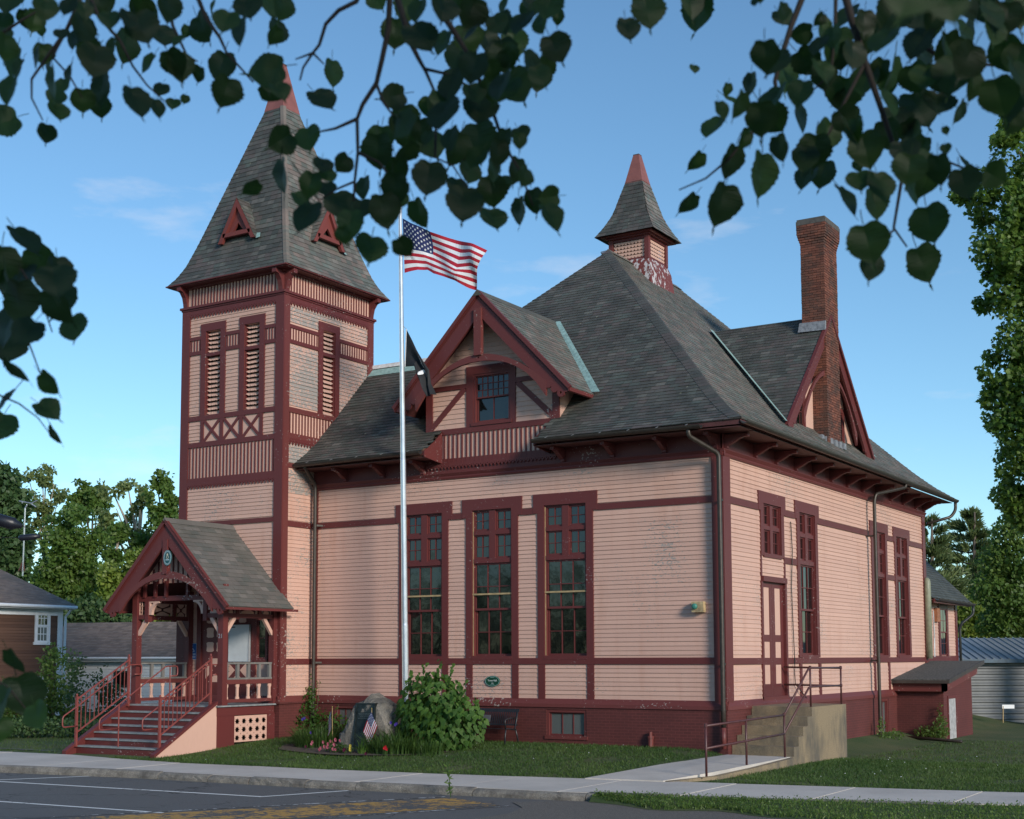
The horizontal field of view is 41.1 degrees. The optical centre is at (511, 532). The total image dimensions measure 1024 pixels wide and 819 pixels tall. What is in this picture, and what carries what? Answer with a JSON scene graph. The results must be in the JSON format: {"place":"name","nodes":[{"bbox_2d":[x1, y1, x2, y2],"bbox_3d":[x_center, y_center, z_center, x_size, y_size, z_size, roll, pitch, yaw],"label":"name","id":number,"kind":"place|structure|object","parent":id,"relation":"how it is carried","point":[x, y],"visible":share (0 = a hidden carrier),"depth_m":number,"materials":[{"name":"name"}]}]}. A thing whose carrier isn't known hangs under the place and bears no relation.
{"place":"outdoors","nodes":[
{"label":"outdoors","id":0,"kind":"place"},
{"bbox_2d":[18,500,36,575],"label":"utility pole","id":1,"kind":"object","parent":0,"point":[22,567],"visible":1,"depth_m":65.97,"materials":[{"name":"wood"}]},
{"bbox_2d":[0,514,34,529],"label":"splice case","id":2,"kind":"object","parent":1,"relation":"attached to","point":[9,522],"visible":1,"depth_m":21.93,"materials":[{"name":"black plastic"}]},
{"bbox_2d":[0,534,49,540],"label":"splice case","id":3,"kind":"object","parent":1,"relation":"attached to","point":[24,537],"visible":1,"depth_m":23.96,"materials":[{"name":"black plastic"}]},
{"bbox_2d":[25,566,122,581],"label":"distant wood","id":4,"kind":"object","parent":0,"point":[27,580],"depth_m":124.48,"materials":[{"name":"green plant"}]},
{"bbox_2d":[100,544,124,564],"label":"tree","id":5,"kind":"object","parent":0,"point":[118,557],"visible":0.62,"depth_m":89.73,"materials":[{"name":"green plant"}]},
{"bbox_2d":[105,521,131,560],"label":"tree","id":6,"kind":"object","parent":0,"point":[121,531],"visible":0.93,"depth_m":89.82,"materials":[{"name":"green plant"}]},
{"bbox_2d":[129,530,151,549],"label":"tree","id":7,"kind":"object","parent":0,"point":[140,539],"visible":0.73,"depth_m":89.64,"materials":[{"name":"green plant"}]},
{"bbox_2d":[0,772,555,818],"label":"road","id":8,"kind":"structure","parent":0,"point":[33,796],"depth_m":25.54,"materials":[{"name":"grey asphalt"}]},
{"bbox_2d":[443,761,452,796],"bbox_3d":[-1.220,4.746,26.348,0.209,0.714,0.191,2,-6,-27],"label":"pavement weed","id":9,"kind":"object","parent":8,"relation":"on","point":[449,782],"visible":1,"depth_m":26.37,"materials":[{"name":"green plant"}]},
{"bbox_2d":[0,765,979,804],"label":"kerb","id":10,"kind":"structure","parent":8,"relation":"on","point":[370,786],"depth_m":28.11,"materials":[{"name":"concrete"}]},
{"bbox_2d":[475,801,787,818],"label":"gravel edge","id":11,"kind":"object","parent":8,"relation":"on","point":[560,810],"visible":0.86,"depth_m":23.39,"materials":[{"name":"gravel"}]},
{"bbox_2d":[0,751,1023,805],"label":"pavement","id":12,"kind":"structure","parent":0,"point":[575,785],"depth_m":27.57,"materials":[{"name":"concrete"}]},
{"bbox_2d":[0,712,1023,792],"bbox_3d":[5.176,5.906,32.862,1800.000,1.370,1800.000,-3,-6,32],"label":"lawn","id":13,"kind":"structure","parent":0,"point":[988,729],"depth_m":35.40,"materials":[{"name":"plant"}]},
{"bbox_2d":[0,460,40,580],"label":"tree","id":14,"kind":"object","parent":13,"relation":"on","point":[12,493],"visible":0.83,"depth_m":97.08,"materials":[{"name":"green plant"}]},
{"bbox_2d":[0,569,77,717],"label":"brown house","id":15,"kind":"structure","parent":13,"relation":"on","point":[31,620],"depth_m":59.86,"materials":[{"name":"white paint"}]},
{"bbox_2d":[33,609,50,644],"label":"window","id":16,"kind":"structure","parent":15,"relation":"in","point":[41,627],"depth_m":60.18,"materials":[{"name":"white paint"}]},
{"bbox_2d":[15,463,70,559],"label":"tall ash","id":17,"kind":"object","parent":13,"relation":"on","point":[45,505],"visible":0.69,"depth_m":103.77,"materials":[{"name":"green plant"}]},
{"bbox_2d":[0,642,88,725],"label":"lilac bush","id":18,"kind":"object","parent":13,"relation":"on","point":[52,699],"visible":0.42,"depth_m":51.72,"materials":[{"name":"green plant"}]},
{"bbox_2d":[5,714,101,737],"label":"hedge","id":19,"kind":"object","parent":13,"relation":"on","point":[51,725],"visible":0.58,"depth_m":43.85,"materials":[{"name":"green plant"}]},
{"bbox_2d":[23,500,116,607],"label":"broad maple","id":20,"kind":"object","parent":13,"relation":"on","point":[68,566],"visible":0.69,"depth_m":83.25,"materials":[{"name":"green plant"}]},
{"bbox_2d":[61,478,114,530],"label":"rounded tree","id":21,"kind":"object","parent":13,"relation":"on","point":[85,496],"visible":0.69,"depth_m":101.81,"materials":[{"name":"green plant"}]},
{"bbox_2d":[61,648,126,728],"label":"loose bush","id":22,"kind":"object","parent":13,"relation":"on","point":[74,674],"visible":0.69,"depth_m":47.87,"materials":[{"name":"green plant"}]},
{"bbox_2d":[63,592,143,625],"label":"understory tree","id":23,"kind":"object","parent":13,"relation":"on","point":[86,611],"visible":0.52,"depth_m":77.30,"materials":[{"name":"green plant"}]},
{"bbox_2d":[61,621,176,711],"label":"white barn","id":24,"kind":"structure","parent":13,"relation":"on","point":[99,645],"depth_m":67.45,"materials":[{"name":"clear wood"}]},
{"bbox_2d":[113,671,126,686],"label":"window","id":25,"kind":"structure","parent":24,"relation":"in","point":[122,673],"depth_m":66.81,"materials":[{"name":"black glass"}]},
{"bbox_2d":[92,478,156,553],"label":"forked tree","id":26,"kind":"object","parent":13,"relation":"on","point":[104,518],"visible":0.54,"depth_m":91.78,"materials":[{"name":"green plant"}]},
{"bbox_2d":[93,546,170,621],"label":"tree","id":27,"kind":"object","parent":13,"relation":"on","point":[108,577],"visible":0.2,"depth_m":79.30,"materials":[{"name":"green plant"}]},
{"bbox_2d":[62,654,217,758],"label":"front steps","id":28,"kind":"structure","parent":13,"relation":"on","point":[127,728],"depth_m":36.54,"materials":[{"name":"grey paint"}]},
{"bbox_2d":[140,468,178,535],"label":"upright maple","id":29,"kind":"object","parent":13,"relation":"on","point":[161,483],"visible":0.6,"depth_m":87.35,"materials":[{"name":"green plant"}]},
{"bbox_2d":[294,726,343,741],"bbox_3d":[-5.257,5.528,37.582,2.146,0.455,1.524,-1,-5,11],"label":"daylily","id":30,"kind":"object","parent":13,"relation":"on","point":[324,731],"visible":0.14,"depth_m":37.71,"materials":[{"name":"green plant"}]},
{"bbox_2d":[279,742,459,754],"bbox_3d":[-3.830,5.561,35.288,5.663,0.140,2.882,-3,-6,32],"label":"flower bed","id":31,"kind":"object","parent":13,"relation":"on","point":[288,747],"visible":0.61,"depth_m":34.97,"materials":[{"name":"soil"}]},
{"bbox_2d":[284,721,340,747],"bbox_3d":[-5.242,5.338,36.243,2.412,0.759,2.032,-3,-6,32],"label":"daylily","id":32,"kind":"object","parent":31,"relation":"on","point":[318,737],"visible":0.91,"depth_m":35.90,"materials":[{"name":"green plant"}]},
{"bbox_2d":[328,706,332,742],"bbox_3d":[-4.798,5.124,35.978,0.144,1.113,0.211,-1,-5,9],"label":"flag","id":33,"kind":"object","parent":31,"relation":"on","point":[330,723],"visible":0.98,"depth_m":36.01,"materials":[{"name":"multicoloured fabric"}]},
{"bbox_2d":[318,738,354,752],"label":"pink flowers","id":34,"kind":"object","parent":31,"relation":"on","point":[341,746],"visible":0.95,"depth_m":34.44,"materials":[{"name":"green plant"}]},
{"bbox_2d":[355,739,367,753],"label":"daylily","id":35,"kind":"object","parent":31,"relation":"on","point":[362,749],"visible":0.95,"depth_m":34.05,"materials":[{"name":"green plant"}]},
{"bbox_2d":[363,708,376,738],"bbox_3d":[-3.613,5.031,34.854,0.480,1.140,0.068,-3,-6,32],"label":"flag","id":36,"kind":"object","parent":31,"relation":"on","point":[370,725],"visible":0.97,"depth_m":34.86,"materials":[{"name":"multicoloured fabric"}]},
{"bbox_2d":[338,693,405,748],"bbox_3d":[-3.571,5.041,35.694,1.844,1.707,1.304,-3,-6,32],"label":"memorial boulder","id":37,"kind":"object","parent":31,"relation":"on","point":[382,707],"visible":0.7,"depth_m":35.24,"materials":[{"name":"stone"}]},
{"bbox_2d":[345,727,424,755],"bbox_3d":[-3.051,5.211,34.097,2.479,0.698,1.869,-3,-6,32],"label":"daylily","id":38,"kind":"object","parent":31,"relation":"on","point":[394,745],"visible":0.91,"depth_m":33.77,"materials":[{"name":"green plant"}]},
{"bbox_2d":[379,722,421,743],"bbox_3d":[-2.778,5.148,34.819,1.640,0.831,2.106,0,-5,0],"label":"iris","id":39,"kind":"object","parent":31,"relation":"on","point":[404,734],"visible":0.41,"depth_m":34.43,"materials":[{"name":"green plant"}]},
{"bbox_2d":[406,737,447,756],"bbox_3d":[-2.157,5.252,33.709,1.738,0.507,1.566,-3,-6,32],"label":"iris","id":40,"kind":"object","parent":31,"relation":"on","point":[423,750],"visible":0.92,"depth_m":33.44,"materials":[{"name":"green plant"}]},
{"bbox_2d":[391,659,489,750],"bbox_3d":[-1.836,4.418,34.633,2.841,2.441,1.736,-3,-6,32],"label":"vine shrub","id":41,"kind":"object","parent":31,"relation":"on","point":[439,716],"visible":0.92,"depth_m":34.18,"materials":[{"name":"green plant"}]},
{"bbox_2d":[399,210,408,701],"bbox_3d":[-2.942,-1.858,37.230,0.625,15.542,0.390,-3,-6,32],"label":"flagpole","id":42,"kind":"object","parent":13,"relation":"on","point":[405,649],"visible":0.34,"depth_m":37.11,"materials":[{"name":"metal"}]},
{"bbox_2d":[404,327,435,395],"bbox_3d":[-2.551,-4.700,37.215,1.053,2.065,0.230,-3,-6,32],"label":"black flag","id":43,"kind":"object","parent":42,"relation":"hanging from","point":[413,358],"visible":1,"depth_m":37.22,"materials":[{"name":"black fabric"}]},
{"bbox_2d":[403,219,486,289],"bbox_3d":[-1.823,-7.644,37.043,2.856,2.338,0.437,-3,-6,32],"label":"american flag","id":44,"kind":"object","parent":42,"relation":"attached to","point":[452,259],"visible":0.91,"depth_m":37.16,"materials":[{"name":"multicoloured fabric"}]},
{"bbox_2d":[475,708,518,744],"bbox_3d":[-0.611,5.082,35.809,1.520,0.937,0.723,-3,-6,32],"label":"park bench","id":45,"kind":"object","parent":13,"relation":"on","point":[496,711],"visible":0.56,"depth_m":35.85,"materials":[{"name":"black paint"}]},
{"bbox_2d":[0,0,1023,741],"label":"linden tree","id":46,"kind":"object","parent":13,"relation":"on","point":[918,166],"visible":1,"depth_m":3.02,"materials":[{"name":"green plant"}]},
{"bbox_2d":[103,63,983,754],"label":"town hall","id":47,"kind":"structure","parent":13,"relation":"on","point":[645,495],"depth_m":38.62,"materials":[{"name":"pink paint"}]},
{"bbox_2d":[200,320,226,415],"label":"louver window","id":48,"kind":"structure","parent":47,"relation":"in","point":[213,352],"depth_m":41.09,"materials":[{"name":"red paint"}]},
{"bbox_2d":[201,610,251,695],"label":"entrance door","id":49,"kind":"structure","parent":47,"relation":"in","point":[209,633],"depth_m":40.10,"materials":[{"name":"red paint"}]},
{"bbox_2d":[238,313,265,410],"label":"louver window","id":50,"kind":"structure","parent":47,"relation":"in","point":[252,356],"depth_m":40.27,"materials":[{"name":"red paint"}]},
{"bbox_2d":[254,619,268,661],"bbox_3d":[-7.170,3.007,39.122,0.510,1.380,0.100,-3,-6,32],"label":"porch window","id":51,"kind":"structure","parent":47,"relation":"in","point":[261,633],"depth_m":39.15,"materials":[{"name":"red paint"}]},
{"bbox_2d":[294,674,348,734],"bbox_3d":[-5.550,4.982,39.160,2.333,2.018,0.864,-2,-6,20],"label":"climbing vine","id":52,"kind":"object","parent":47,"relation":"attached to","point":[318,719],"visible":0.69,"depth_m":39.16,"materials":[{"name":"green plant"}]},
{"bbox_2d":[317,321,339,416],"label":"louver window","id":53,"kind":"structure","parent":47,"relation":"in","point":[328,344],"depth_m":41.38,"materials":[{"name":"red paint"}]},
{"bbox_2d":[335,705,352,728],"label":"cellar window","id":54,"kind":"structure","parent":47,"relation":"in","point":[344,710],"depth_m":39.22,"materials":[{"name":"red paint"}]},
{"bbox_2d":[396,501,452,659],"bbox_3d":[-2.426,1.347,38.094,1.930,4.370,0.192,-3,-6,32],"label":"window","id":55,"kind":"structure","parent":47,"relation":"in","point":[427,523],"depth_m":38.08,"materials":[{"name":"red paint"}]},
{"bbox_2d":[471,370,511,425],"bbox_3d":[-0.524,-3.675,37.322,1.320,1.440,0.195,-3,-6,32],"label":"dormer window","id":56,"kind":"structure","parent":47,"relation":"in","point":[491,391],"depth_m":37.37,"materials":[{"name":"blue glass"}]},
{"bbox_2d":[462,496,522,659],"bbox_3d":[-0.505,1.231,36.899,1.930,4.370,0.192,-3,-6,32],"label":"window","id":57,"kind":"structure","parent":47,"relation":"in","point":[492,611],"depth_m":36.92,"materials":[{"name":"red paint"}]},
{"bbox_2d":[533,490,597,659],"bbox_3d":[1.428,1.115,35.697,1.930,4.370,0.192,-3,-6,32],"label":"window","id":58,"kind":"structure","parent":47,"relation":"in","point":[565,566],"depth_m":35.73,"materials":[{"name":"red paint"}]},
{"bbox_2d":[545,709,587,739],"bbox_3d":[1.442,4.950,35.302,1.270,0.760,0.220,-3,-6,32],"label":"cellar window","id":59,"kind":"structure","parent":47,"relation":"in","point":[561,724],"depth_m":35.31,"materials":[{"name":"red paint"}]},
{"bbox_2d":[757,490,785,559],"bbox_3d":[6.825,-0.167,36.183,0.190,1.760,1.930,-3,-6,32],"label":"window","id":60,"kind":"structure","parent":47,"relation":"in","point":[772,545],"depth_m":36.16,"materials":[{"name":"red paint"}]},
{"bbox_2d":[760,575,789,700],"bbox_3d":[6.875,2.771,35.924,0.210,3.220,1.820,-3,-6,32],"label":"side door","id":61,"kind":"structure","parent":47,"relation":"in","point":[774,614],"depth_m":36.02,"materials":[{"name":"pink paint"}]},
{"bbox_2d":[796,398,805,426],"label":"dormer window","id":62,"kind":"structure","parent":47,"relation":"in","point":[799,419],"depth_m":39.70,"materials":[{"name":"red paint"}]},
{"bbox_2d":[793,500,820,658],"bbox_3d":[8.238,1.333,38.311,0.192,4.370,1.930,-3,-6,32],"label":"window","id":63,"kind":"structure","parent":47,"relation":"in","point":[806,514],"depth_m":38.47,"materials":[{"name":"red paint"}]},
{"bbox_2d":[840,408,844,442],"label":"dormer window","id":64,"kind":"structure","parent":47,"relation":"in","point":[842,411],"depth_m":42.82,"materials":[{"name":"red paint"}]},
{"bbox_2d":[868,520,889,657],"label":"window","id":65,"kind":"structure","parent":47,"relation":"in","point":[882,529],"depth_m":44.32,"materials":[{"name":"red paint"}]},
{"bbox_2d":[881,699,888,731],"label":"cellar window","id":66,"kind":"structure","parent":47,"relation":"in","point":[884,701],"depth_m":43.82,"materials":[{"name":"red paint"}]},
{"bbox_2d":[892,526,911,657],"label":"window","id":67,"kind":"structure","parent":47,"relation":"in","point":[901,546],"depth_m":46.31,"materials":[{"name":"red paint"}]},
{"bbox_2d":[937,604,948,655],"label":"ell window","id":68,"kind":"structure","parent":47,"relation":"in","point":[943,627],"depth_m":51.41,"materials":[{"name":"red paint"}]},
{"bbox_2d":[647,732,653,746],"bbox_3d":[3.435,5.171,33.831,0.170,0.480,0.162,-3,-6,32],"label":"standpipe","id":69,"kind":"object","parent":13,"relation":"on","point":[650,737],"visible":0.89,"depth_m":33.77,"materials":[{"name":"red metal"}]},
{"bbox_2d":[585,755,789,781],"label":"walkway","id":70,"kind":"structure","parent":13,"relation":"on","point":[717,765],"depth_m":29.51,"materials":[{"name":"concrete"}]},
{"bbox_2d":[665,757,794,781],"bbox_3d":[4.992,5.336,29.658,0.462,0.584,5.404,-4,-7,39],"label":"walkway edge","id":71,"kind":"object","parent":70,"relation":"attached to","point":[777,764],"visible":0.36,"depth_m":29.60,"materials":[{"name":"concrete"}]},
{"bbox_2d":[732,703,846,764],"bbox_3d":[6.922,5.324,34.080,1.565,2.000,4.180,-3,-6,32],"label":"concrete stoop","id":72,"kind":"object","parent":13,"relation":"on","point":[817,731],"visible":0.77,"depth_m":33.44,"materials":[{"name":"beige concrete"}]},
{"bbox_2d":[704,666,841,776],"bbox_3d":[5.631,4.259,32.191,1.588,2.225,8.676,-3,-6,32],"label":"pipe railing","id":73,"kind":"object","parent":72,"relation":"on","point":[810,687],"visible":1,"depth_m":31.89,"materials":[{"name":"red metal"}]},
{"bbox_2d":[876,717,904,739],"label":"wall weeds","id":74,"kind":"object","parent":13,"relation":"on","point":[889,732],"depth_m":42.26,"materials":[{"name":"green plant"}]},
{"bbox_2d":[913,703,949,738],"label":"wall vine","id":75,"kind":"object","parent":13,"relation":"on","point":[941,732],"depth_m":43.64,"materials":[{"name":"green plant"}]},
{"bbox_2d":[908,736,962,742],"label":"drain pipe","id":76,"kind":"object","parent":13,"relation":"on","point":[938,739],"visible":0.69,"depth_m":42.43,"materials":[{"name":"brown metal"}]},
{"bbox_2d":[925,512,978,630],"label":"white pine","id":77,"kind":"object","parent":13,"relation":"on","point":[938,551],"visible":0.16,"depth_m":73.94,"materials":[{"name":"green plant"}]},
{"bbox_2d":[939,505,1018,599],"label":"white pine","id":78,"kind":"object","parent":13,"relation":"on","point":[975,537],"visible":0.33,"depth_m":80.18,"materials":[{"name":"green plant"}]},
{"bbox_2d":[946,116,1023,534],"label":"sugar maple","id":79,"kind":"object","parent":13,"relation":"on","point":[1004,245],"visible":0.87,"depth_m":49.57,"materials":[{"name":"green plant"}]},
{"bbox_2d":[957,593,1022,637],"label":"yellow green tree","id":80,"kind":"object","parent":13,"relation":"on","point":[968,627],"visible":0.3,"depth_m":71.25,"materials":[{"name":"green plant"}]},
{"bbox_2d":[958,637,1023,722],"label":"metal shed","id":81,"kind":"structure","parent":13,"relation":"on","point":[997,681],"depth_m":54.86,"materials":[{"name":"grey metal"}]},
{"bbox_2d":[960,554,1022,582],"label":"bright sapling","id":82,"kind":"object","parent":13,"relation":"on","point":[967,561],"visible":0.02,"depth_m":84.20,"materials":[{"name":"green plant"}]},
{"bbox_2d":[967,513,1023,637],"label":"bluish poplar","id":83,"kind":"object","parent":13,"relation":"on","point":[1004,573],"visible":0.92,"depth_m":65.61,"materials":[{"name":"green plant"}]},
{"bbox_2d":[1002,705,1013,722],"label":"yard sign","id":84,"kind":"object","parent":13,"relation":"on","point":[1007,707],"visible":1,"depth_m":52.00,"materials":[{"name":"white paint"}]},
{"bbox_2d":[0,0,1023,577],"label":"sky","id":85,"kind":"structure","parent":0,"point":[128,200],"materials":[{"name":"blue"}]},
{"bbox_2d":[589,795,1023,818],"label":"verge","id":86,"kind":"structure","parent":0,"point":[602,800],"depth_m":23.29,"materials":[{"name":"green plant"}]},
{"bbox_2d":[280,747,1023,818],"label":"clover","id":87,"kind":"object","parent":86,"relation":"on","point":[738,800],"depth_m":23.32,"materials":[{"name":"green plant"}]}
]}

